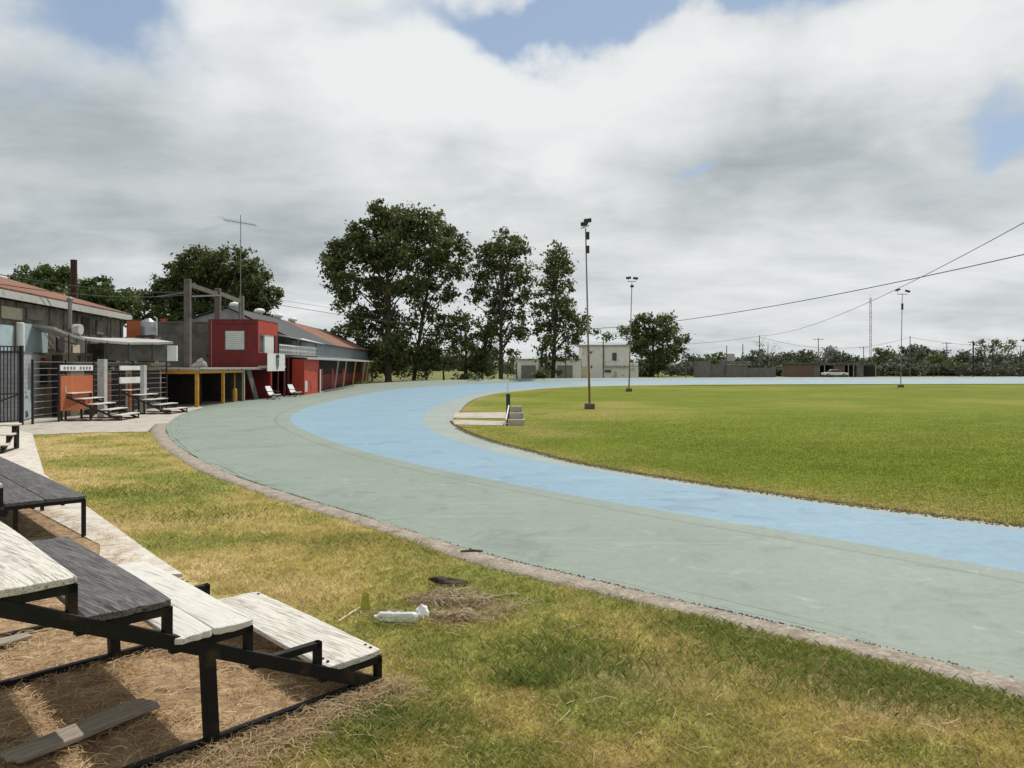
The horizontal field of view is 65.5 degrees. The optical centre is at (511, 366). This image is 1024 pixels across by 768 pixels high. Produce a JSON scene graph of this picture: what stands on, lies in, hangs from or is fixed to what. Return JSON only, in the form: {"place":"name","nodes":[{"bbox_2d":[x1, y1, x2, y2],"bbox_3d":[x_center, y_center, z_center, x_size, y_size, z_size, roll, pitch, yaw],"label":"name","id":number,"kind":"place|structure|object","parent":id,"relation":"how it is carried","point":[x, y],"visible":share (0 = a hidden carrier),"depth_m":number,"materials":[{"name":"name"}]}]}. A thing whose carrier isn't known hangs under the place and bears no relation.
{"place":"outdoors","nodes":[
{"label":"outdoors","id":0,"kind":"place"},
{"bbox_2d":[0,426,182,577],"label":"path","id":1,"kind":"structure","parent":0,"point":[25,454],"depth_m":11.79,"materials":[{"name":"concrete"}]},
{"bbox_2d":[0,423,21,453],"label":"bleacher","id":2,"kind":"object","parent":1,"relation":"on","point":[14,433],"visible":0.97,"depth_m":21.91,"materials":[{"name":"wood"}]},
{"bbox_2d":[4,406,202,434],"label":"forecourt","id":3,"kind":"structure","parent":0,"point":[50,425],"depth_m":31.79,"materials":[{"name":"concrete"}]},
{"bbox_2d":[0,346,23,424],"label":"black gate","id":4,"kind":"structure","parent":3,"relation":"on","point":[21,384],"depth_m":31.24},
{"bbox_2d":[1,351,50,421],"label":"block wall","id":5,"kind":"structure","parent":3,"relation":"on","point":[37,357],"depth_m":33.50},
{"bbox_2d":[24,390,30,419],"bbox_3d":[-20.975,1.626,34.458,0.050,1.228,1.350,0,0,-20],"label":"wall sign","id":6,"kind":"object","parent":5,"relation":"attached to","point":[27,404],"visible":1,"depth_m":34.45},
{"bbox_2d":[52,355,62,416],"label":"black pillar","id":7,"kind":"structure","parent":3,"relation":"on","point":[57,360],"depth_m":36.70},
{"bbox_2d":[0,259,131,361],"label":"old hall","id":8,"kind":"structure","parent":3,"relation":"on","point":[21,309],"depth_m":39.02,"materials":[{"name":"tile"}]},
{"bbox_2d":[58,365,92,421],"bbox_3d":[-18.981,1.110,34.700,0.098,2.380,2.700,0,0,0],"label":"orange board","id":9,"kind":"object","parent":3,"relation":"on","point":[75,383],"visible":0.98,"depth_m":34.47,"materials":[{"name":"brown metal"}]},
{"bbox_2d":[31,359,166,423],"bbox_3d":[-19.516,1.000,38.247,0.554,2.600,12.772,0,0,-1],"label":"wire fence","id":10,"kind":"object","parent":3,"relation":"on","point":[33,388],"visible":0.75,"depth_m":34.75,"materials":[{"name":"brown metal"}]},
{"bbox_2d":[60,392,139,420],"bbox_3d":[-18.035,1.722,34.935,2.607,1.241,2.030,0,0,-4],"label":"bleacher","id":11,"kind":"object","parent":3,"relation":"on","point":[116,417],"visible":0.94,"depth_m":34.05,"materials":[{"name":"wood"}]},
{"bbox_2d":[97,359,106,416],"bbox_3d":[-18.901,0.974,36.750,0.320,2.653,0.300,0,0,0],"label":"concrete post","id":12,"kind":"object","parent":3,"relation":"on","point":[101,377],"visible":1,"depth_m":36.60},
{"bbox_2d":[30,323,177,415],"bbox_3d":[-20.860,0.032,40.709,5.480,4.536,9.482,0,0,0],"label":"lean to","id":13,"kind":"object","parent":3,"relation":"on","point":[112,351],"visible":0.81,"depth_m":40.40,"materials":[{"name":"metal"}]},
{"bbox_2d":[71,324,83,335],"bbox_3d":[-21.269,-1.798,39.000,0.334,0.588,0.520,0,0,0],"label":"roof cistern","id":14,"kind":"object","parent":13,"relation":"on","point":[77,329],"visible":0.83,"depth_m":38.85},
{"bbox_2d":[84,371,96,414],"bbox_3d":[-20.447,1.250,38.750,0.026,2.100,1.107,0,0,5],"label":"doorway","id":15,"kind":"structure","parent":13,"relation":"in","point":[86,411],"depth_m":38.83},
{"bbox_2d":[111,371,125,411],"bbox_3d":[-20.250,1.250,41.000,0.026,2.100,1.207,0,0,5],"label":"doorway","id":16,"kind":"structure","parent":13,"relation":"in","point":[114,377],"depth_m":40.79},
{"bbox_2d":[134,370,159,409],"bbox_3d":[-20.014,1.250,43.700,0.026,2.100,2.612,0,0,5],"label":"doorway","id":17,"kind":"structure","parent":13,"relation":"in","point":[153,377],"depth_m":44.11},
{"bbox_2d":[136,316,160,362],"bbox_3d":[-19.855,-1.485,43.500,1.000,2.570,0.830,0,0,0],"label":"water tank","id":18,"kind":"object","parent":13,"relation":"on","point":[148,327],"visible":0.98,"depth_m":43.20,"materials":[{"name":"metal"}]},
{"bbox_2d":[119,366,139,413],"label":"white boards","id":19,"kind":"object","parent":3,"relation":"on","point":[129,379],"visible":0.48,"depth_m":38.97,"materials":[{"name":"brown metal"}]},
{"bbox_2d":[140,365,146,412],"bbox_3d":[-18.393,1.107,39.750,0.200,2.385,0.300,0,0,0],"label":"concrete post","id":20,"kind":"object","parent":3,"relation":"on","point":[143,379],"visible":0.78,"depth_m":39.60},
{"bbox_2d":[118,389,187,413],"bbox_3d":[-17.830,1.722,39.676,2.607,1.241,2.030,0,0,2],"label":"bleacher","id":21,"kind":"object","parent":3,"relation":"on","point":[160,408],"visible":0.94,"depth_m":39.06,"materials":[{"name":"wood"}]},
{"bbox_2d":[0,506,381,767],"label":"earth bed","id":22,"kind":"object","parent":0,"point":[246,710],"visible":0.19,"depth_m":5.66,"materials":[{"name":"soil"}]},
{"bbox_2d":[0,633,31,646],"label":"wooden board","id":23,"kind":"object","parent":22,"relation":"on","point":[16,638],"visible":1,"depth_m":6.59,"materials":[{"name":"grey wood"}]},
{"bbox_2d":[0,625,48,637],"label":"steel bar","id":24,"kind":"object","parent":22,"relation":"on","point":[35,628],"visible":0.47,"depth_m":6.85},
{"bbox_2d":[0,457,85,536],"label":"bleacher","id":25,"kind":"object","parent":22,"relation":"on","point":[21,487],"visible":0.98,"depth_m":10.89,"materials":[{"name":"black wood"}]},
{"bbox_2d":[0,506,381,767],"bbox_3d":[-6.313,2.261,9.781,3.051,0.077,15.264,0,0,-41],"label":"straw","id":26,"kind":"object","parent":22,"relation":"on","point":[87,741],"visible":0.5,"depth_m":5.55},
{"bbox_2d":[1,698,160,763],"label":"wooden board","id":27,"kind":"object","parent":26,"relation":"on","point":[73,733],"visible":1,"depth_m":4.86,"materials":[{"name":"grey wood"}]},
{"bbox_2d":[0,521,383,767],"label":"bleacher","id":28,"kind":"object","parent":22,"relation":"on","point":[95,594],"visible":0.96,"depth_m":4.97,"materials":[{"name":"wood"}]},
{"bbox_2d":[89,667,436,767],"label":"straw fringe","id":29,"kind":"object","parent":22,"relation":"on","point":[331,707],"visible":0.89,"depth_m":4.99,"materials":[{"name":"plant"}]},
{"bbox_2d":[163,388,331,406],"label":"yard","id":30,"kind":"structure","parent":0,"point":[210,403],"depth_m":51.77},
{"bbox_2d":[126,320,160,361],"bbox_3d":[-20.889,-1.256,45.185,0.904,2.712,2.430,0,0,0],"label":"brick box","id":31,"kind":"object","parent":30,"relation":"on","point":[132,328],"visible":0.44,"depth_m":44.00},
{"bbox_2d":[157,319,207,367],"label":"yard wall","id":32,"kind":"structure","parent":30,"relation":"on","point":[173,332],"depth_m":66.00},
{"bbox_2d":[161,279,243,367],"bbox_3d":[-22.920,-1.774,59.300,4.128,8.149,13.000,0,0,0],"label":"pillar portal","id":33,"kind":"object","parent":30,"relation":"on","point":[216,293],"visible":0.61,"depth_m":53.17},
{"bbox_2d":[0,274,177,292],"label":"overhead wire","id":34,"kind":"object","parent":33,"relation":"attached to","point":[85,287],"visible":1,"depth_m":40.05,"materials":[{"name":"metal"}]},
{"bbox_2d":[124,240,284,327],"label":"broadleaf tree","id":35,"kind":"object","parent":30,"relation":"on","point":[206,268],"visible":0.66,"depth_m":90.53,"materials":[{"name":"green plant"}]},
{"bbox_2d":[161,319,285,406],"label":"clubhouse","id":36,"kind":"structure","parent":30,"relation":"on","point":[235,370],"depth_m":56.40,"materials":[{"name":"red paint"}]},
{"bbox_2d":[226,331,243,348],"bbox_3d":[-19.611,-1.885,56.373,1.315,1.297,0.046,0,0,0],"label":"louvred window","id":37,"kind":"structure","parent":36,"relation":"in","point":[234,339],"depth_m":56.36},
{"bbox_2d":[267,353,284,370],"bbox_3d":[-17.323,-0.340,58.600,0.126,1.280,4.300,0,0,0],"label":"banner","id":38,"kind":"object","parent":36,"relation":"attached to","point":[275,362],"visible":1,"depth_m":58.34,"materials":[{"name":"fabric"}]},
{"bbox_2d":[124,302,369,392],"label":"metal shed","id":39,"kind":"structure","parent":30,"relation":"on","point":[333,346],"depth_m":82.81,"materials":[{"name":"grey metal"}]},
{"bbox_2d":[207,332,322,396],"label":"terrace building","id":40,"kind":"structure","parent":30,"relation":"on","point":[277,380],"depth_m":66.80,"materials":[{"name":"red"}]},
{"bbox_2d":[219,215,276,318],"bbox_3d":[-21.806,-5.203,64.651,4.810,14.006,2.710,0,0,0],"label":"tv aerial","id":41,"kind":"object","parent":40,"relation":"attached to","point":[240,222],"visible":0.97,"depth_m":63.97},
{"bbox_2d":[291,356,373,394],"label":"red annex","id":42,"kind":"object","parent":30,"relation":"on","point":[311,375],"visible":0.94,"depth_m":80.33,"materials":[{"name":"paint"}]},
{"bbox_2d":[0,0,1023,365],"label":"sky","id":43,"kind":"structure","parent":0,"point":[723,157],"materials":[{"name":"white"}]},
{"bbox_2d":[33,431,1023,767],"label":"lawn","id":44,"kind":"structure","parent":0,"point":[371,585],"depth_m":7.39,"materials":[{"name":"plant"}]},
{"bbox_2d":[361,591,369,610],"bbox_3d":[-1.384,2.210,7.534,0.085,0.181,0.056,0,0,0],"label":"plastic bottle","id":45,"kind":"object","parent":44,"relation":"on","point":[365,601],"visible":1,"depth_m":7.52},
{"bbox_2d":[374,611,418,623],"bbox_3d":[-1.036,2.241,7.126,0.396,0.106,0.113,0,0,0],"label":"plastic bottle","id":46,"kind":"object","parent":44,"relation":"on","point":[400,617],"visible":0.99,"depth_m":7.09,"materials":[{"name":"white"}]},
{"bbox_2d":[346,578,539,628],"bbox_3d":[-0.696,2.236,7.627,2.003,0.128,1.523,0,0,0],"label":"dry grass heap","id":47,"kind":"object","parent":44,"relation":"on","point":[439,598],"visible":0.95,"depth_m":7.62,"materials":[{"name":"plant"}]},
{"bbox_2d":[416,604,429,616],"bbox_3d":[-0.822,2.235,7.336,0.132,0.110,0.108,0,0,0],"label":"plastic cup","id":48,"kind":"object","parent":47,"relation":"on","point":[423,609],"visible":0.92,"depth_m":7.32,"materials":[{"name":"plastic"}]},
{"bbox_2d":[427,576,468,584],"bbox_3d":[-0.669,2.237,8.390,0.443,0.086,0.156,0,0,0],"label":"bark clump","id":49,"kind":"object","parent":44,"relation":"on","point":[445,580],"visible":0.97,"depth_m":8.35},
{"bbox_2d":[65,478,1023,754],"bbox_3d":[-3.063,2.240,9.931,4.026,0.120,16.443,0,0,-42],"label":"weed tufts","id":50,"kind":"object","parent":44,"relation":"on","point":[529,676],"visible":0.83,"depth_m":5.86,"materials":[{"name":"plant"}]},
{"bbox_2d":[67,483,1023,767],"bbox_3d":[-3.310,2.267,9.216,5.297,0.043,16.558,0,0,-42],"label":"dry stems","id":51,"kind":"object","parent":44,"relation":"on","point":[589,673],"visible":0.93,"depth_m":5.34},
{"bbox_2d":[148,368,1023,751],"bbox_3d":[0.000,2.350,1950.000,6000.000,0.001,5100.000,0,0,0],"label":"ground","id":52,"kind":"structure","parent":0,"point":[446,374],"depth_m":195.65,"materials":[{"name":"green plant"}]},
{"bbox_2d":[7,262,81,291],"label":"broadleaf tree","id":53,"kind":"object","parent":52,"relation":"on","point":[48,273],"visible":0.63,"depth_m":88.30,"materials":[{"name":"green plant"}]},
{"bbox_2d":[56,274,151,325],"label":"broadleaf tree","id":54,"kind":"object","parent":52,"relation":"on","point":[127,301],"visible":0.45,"depth_m":86.51,"materials":[{"name":"green plant"}]},
{"bbox_2d":[336,379,426,387],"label":"bank weeds","id":55,"kind":"object","parent":52,"relation":"on","point":[359,382],"visible":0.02,"depth_m":99.72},
{"bbox_2d":[315,198,456,381],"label":"broadleaf tree","id":56,"kind":"object","parent":52,"relation":"on","point":[387,252],"visible":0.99,"depth_m":115.18,"materials":[{"name":"green plant"}]},
{"bbox_2d":[372,328,413,375],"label":"bush","id":57,"kind":"object","parent":52,"relation":"on","point":[403,367],"visible":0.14,"depth_m":122.64,"materials":[{"name":"green plant"}]},
{"bbox_2d":[369,353,431,381],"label":"bush","id":58,"kind":"object","parent":52,"relation":"on","point":[375,369],"visible":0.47,"depth_m":124.12,"materials":[{"name":"green plant"}]},
{"bbox_2d":[408,343,447,380],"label":"bush","id":59,"kind":"object","parent":52,"relation":"on","point":[423,359],"visible":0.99,"depth_m":117.67,"materials":[{"name":"green plant"}]},
{"bbox_2d":[391,223,474,380],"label":"broadleaf tree","id":60,"kind":"object","parent":52,"relation":"on","point":[447,295],"visible":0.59,"depth_m":119.90,"materials":[{"name":"green plant"}]},
{"bbox_2d":[411,306,498,379],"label":"broadleaf tree","id":61,"kind":"object","parent":52,"relation":"on","point":[466,345],"visible":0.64,"depth_m":120.65,"materials":[{"name":"green plant"}]},
{"bbox_2d":[451,369,495,379],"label":"bush","id":62,"kind":"object","parent":52,"relation":"on","point":[467,377],"visible":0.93,"depth_m":112.31,"materials":[{"name":"green plant"}]},
{"bbox_2d":[466,348,498,378],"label":"bush","id":63,"kind":"object","parent":52,"relation":"on","point":[486,362],"visible":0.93,"depth_m":119.48,"materials":[{"name":"green plant"}]},
{"bbox_2d":[459,226,540,378],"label":"broadleaf tree","id":64,"kind":"object","parent":52,"relation":"on","point":[496,267],"visible":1,"depth_m":117.85,"materials":[{"name":"green plant"}]},
{"bbox_2d":[495,356,521,378],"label":"bush","id":65,"kind":"object","parent":52,"relation":"on","point":[511,365],"visible":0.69,"depth_m":123.77,"materials":[{"name":"green plant"}]},
{"bbox_2d":[530,368,549,378],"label":"bush","id":66,"kind":"object","parent":52,"relation":"on","point":[541,374],"visible":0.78,"depth_m":116.47,"materials":[{"name":"green plant"}]},
{"bbox_2d":[514,359,581,378],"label":"garage block","id":67,"kind":"structure","parent":52,"relation":"on","point":[528,366],"depth_m":145.90,"materials":[{"name":"paint"}]},
{"bbox_2d":[521,365,535,378],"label":"garage door","id":68,"kind":"structure","parent":67,"relation":"in","point":[526,369],"depth_m":145.89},
{"bbox_2d":[557,365,572,377],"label":"garage door","id":69,"kind":"structure","parent":67,"relation":"in","point":[569,368],"depth_m":145.89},
{"bbox_2d":[526,239,604,377],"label":"broadleaf tree","id":70,"kind":"object","parent":52,"relation":"on","point":[554,268],"visible":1,"depth_m":115.54,"materials":[{"name":"green plant"}]},
{"bbox_2d":[151,423,1023,697],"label":"kerb strip","id":71,"kind":"object","parent":52,"relation":"on","point":[1011,685],"visible":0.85,"depth_m":8.18,"materials":[{"name":"concrete"}]},
{"bbox_2d":[576,345,637,377],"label":"pale house","id":72,"kind":"structure","parent":52,"relation":"on","point":[616,361],"depth_m":150.00,"materials":[{"name":"paint"}]},
{"bbox_2d":[598,310,692,376],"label":"broadleaf tree","id":73,"kind":"object","parent":52,"relation":"on","point":[658,359],"visible":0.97,"depth_m":186.58,"materials":[{"name":"green plant"}]},
{"bbox_2d":[378,353,991,370],"bbox_3d":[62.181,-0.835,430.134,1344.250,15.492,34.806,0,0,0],"label":"woodland","id":74,"kind":"object","parent":52,"relation":"on","point":[462,369],"visible":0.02,"depth_m":428.93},
{"bbox_2d":[680,353,709,374],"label":"broadleaf tree","id":75,"kind":"object","parent":52,"relation":"on","point":[691,359],"visible":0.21,"depth_m":225.13,"materials":[{"name":"green plant"}]},
{"bbox_2d":[704,351,725,363],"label":"broadleaf tree","id":76,"kind":"object","parent":52,"relation":"on","point":[715,360],"visible":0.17,"depth_m":262.67,"materials":[{"name":"green plant"}]},
{"bbox_2d":[694,354,775,376],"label":"unfinished block house","id":77,"kind":"structure","parent":52,"relation":"on","point":[709,369],"depth_m":175.30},
{"bbox_2d":[740,349,773,365],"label":"broadleaf tree","id":78,"kind":"object","parent":52,"relation":"on","point":[752,358],"visible":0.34,"depth_m":235.81,"materials":[{"name":"green plant"}]},
{"bbox_2d":[759,335,759,376],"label":"utility pole","id":79,"kind":"object","parent":52,"relation":"on","point":[759,355],"visible":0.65,"depth_m":164.90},
{"bbox_2d":[763,222,1023,335],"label":"overhead wire","id":80,"kind":"object","parent":79,"relation":"attached to","point":[916,279],"visible":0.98,"depth_m":66.08,"materials":[{"name":"metal"}]},
{"bbox_2d":[771,352,795,365],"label":"broadleaf tree","id":81,"kind":"object","parent":52,"relation":"on","point":[786,358],"visible":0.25,"depth_m":252.47,"materials":[{"name":"green plant"}]},
{"bbox_2d":[787,349,817,362],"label":"broadleaf tree","id":82,"kind":"object","parent":52,"relation":"on","point":[804,357],"visible":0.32,"depth_m":228.24,"materials":[{"name":"green plant"}]},
{"bbox_2d":[780,363,875,376],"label":"brick house","id":83,"kind":"structure","parent":52,"relation":"on","point":[803,370],"depth_m":185.20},
{"bbox_2d":[814,345,842,364],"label":"broadleaf tree","id":84,"kind":"object","parent":52,"relation":"on","point":[826,354],"visible":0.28,"depth_m":266.46,"materials":[{"name":"green plant"}]},
{"bbox_2d":[821,369,848,376],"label":"parked car","id":85,"kind":"object","parent":52,"relation":"on","point":[828,373],"visible":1,"depth_m":179.15,"materials":[{"name":"white metal"}]},
{"bbox_2d":[820,351,854,365],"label":"broadleaf tree","id":86,"kind":"object","parent":52,"relation":"on","point":[844,358],"visible":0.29,"depth_m":238.95,"materials":[{"name":"green plant"}]},
{"bbox_2d":[661,359,1023,375],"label":"scrub","id":87,"kind":"object","parent":52,"relation":"on","point":[893,369],"visible":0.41,"depth_m":203.04,"materials":[{"name":"plant"}]},
{"bbox_2d":[857,346,897,365],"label":"broadleaf tree","id":88,"kind":"object","parent":52,"relation":"on","point":[878,352],"visible":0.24,"depth_m":252.35,"materials":[{"name":"green plant"}]},
{"bbox_2d":[877,353,919,364],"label":"broadleaf tree","id":89,"kind":"object","parent":52,"relation":"on","point":[889,358],"visible":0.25,"depth_m":233.61,"materials":[{"name":"green plant"}]},
{"bbox_2d":[896,344,932,360],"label":"broadleaf tree","id":90,"kind":"object","parent":52,"relation":"on","point":[914,349],"visible":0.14,"depth_m":272.26,"materials":[{"name":"green plant"}]},
{"bbox_2d":[911,346,951,364],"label":"broadleaf tree","id":91,"kind":"object","parent":52,"relation":"on","point":[921,355],"visible":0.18,"depth_m":249.53,"materials":[{"name":"green plant"}]},
{"bbox_2d":[918,350,967,374],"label":"broadleaf tree","id":92,"kind":"object","parent":52,"relation":"on","point":[937,359],"visible":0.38,"depth_m":227.82,"materials":[{"name":"green plant"}]},
{"bbox_2d":[951,349,971,364],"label":"broadleaf tree","id":93,"kind":"object","parent":52,"relation":"on","point":[963,356],"visible":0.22,"depth_m":256.87,"materials":[{"name":"green plant"}]},
{"bbox_2d":[930,372,1023,376],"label":"wire fence","id":94,"kind":"object","parent":52,"relation":"on","point":[979,372],"visible":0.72,"depth_m":164.97,"materials":[{"name":"metal"}]},
{"bbox_2d":[965,351,1008,365],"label":"broadleaf tree","id":95,"kind":"object","parent":52,"relation":"on","point":[983,360],"visible":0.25,"depth_m":237.38,"materials":[{"name":"green plant"}]},
{"bbox_2d":[969,338,1006,376],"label":"broadleaf tree","id":96,"kind":"object","parent":52,"relation":"on","point":[992,347],"visible":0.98,"depth_m":191.14,"materials":[{"name":"green plant"}]},
{"bbox_2d":[992,338,1023,376],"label":"broadleaf tree","id":97,"kind":"object","parent":52,"relation":"on","point":[1011,342],"visible":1,"depth_m":186.71,"materials":[{"name":"green plant"}]},
{"bbox_2d":[165,377,1023,680],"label":"skating track","id":98,"kind":"structure","parent":0,"point":[407,455],"depth_m":11.90,"materials":[{"name":"concrete"}]},
{"bbox_2d":[166,430,969,667],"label":"edge crumbs","id":99,"kind":"object","parent":98,"relation":"on","point":[570,573],"visible":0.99,"depth_m":8.64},
{"bbox_2d":[154,429,1018,696],"bbox_3d":[-4.175,2.286,15.792,2.397,0.013,33.354,0,0,-36],"label":"grit","id":100,"kind":"object","parent":98,"relation":"on","point":[524,562],"visible":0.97,"depth_m":9.02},
{"bbox_2d":[455,428,1021,527],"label":"edge crumbs","id":101,"kind":"object","parent":98,"relation":"on","point":[796,497],"visible":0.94,"depth_m":14.80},
{"bbox_2d":[454,384,1023,525],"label":"infield edge","id":102,"kind":"object","parent":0,"point":[493,403],"visible":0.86,"depth_m":17.86,"materials":[{"name":"plant"}]},
{"bbox_2d":[451,420,504,425],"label":"footpath","id":103,"kind":"structure","parent":102,"relation":"on","point":[474,422],"depth_m":32.39,"materials":[{"name":"concrete"}]},
{"bbox_2d":[453,412,505,418],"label":"footpath","id":104,"kind":"structure","parent":102,"relation":"on","point":[483,415],"depth_m":37.06,"materials":[{"name":"concrete"}]},
{"bbox_2d":[504,405,524,425],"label":"concrete steps","id":105,"kind":"structure","parent":102,"relation":"on","point":[515,418],"depth_m":31.20,"materials":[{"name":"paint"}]},
{"bbox_2d":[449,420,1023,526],"bbox_3d":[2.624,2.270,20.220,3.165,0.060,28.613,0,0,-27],"label":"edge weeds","id":106,"kind":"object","parent":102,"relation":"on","point":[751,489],"visible":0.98,"depth_m":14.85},
{"bbox_2d":[483,254,1023,329],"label":"overhead wire","id":107,"kind":"object","parent":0,"point":[818,297],"visible":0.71,"depth_m":62.59,"materials":[{"name":"metal"}]},
{"bbox_2d":[524,384,1023,490],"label":"infield","id":108,"kind":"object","parent":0,"point":[954,400],"visible":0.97,"depth_m":36.80,"materials":[{"name":"plant"}]},
{"bbox_2d":[581,218,594,408],"bbox_3d":[4.109,-2.886,43.367,0.759,10.372,0.520,0,0,0],"label":"light pole","id":109,"kind":"object","parent":108,"relation":"on","point":[589,405],"visible":1,"depth_m":43.32,"materials":[{"name":"metal"}]},
{"bbox_2d":[626,276,637,391],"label":"light pole","id":110,"kind":"object","parent":108,"relation":"on","point":[628,389],"visible":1,"depth_m":73.98,"materials":[{"name":"metal"}]},
{"bbox_2d":[461,410,1023,523],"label":"infield grass","id":111,"kind":"structure","parent":108,"relation":"on","point":[972,457],"depth_m":19.60,"materials":[{"name":"plant"}]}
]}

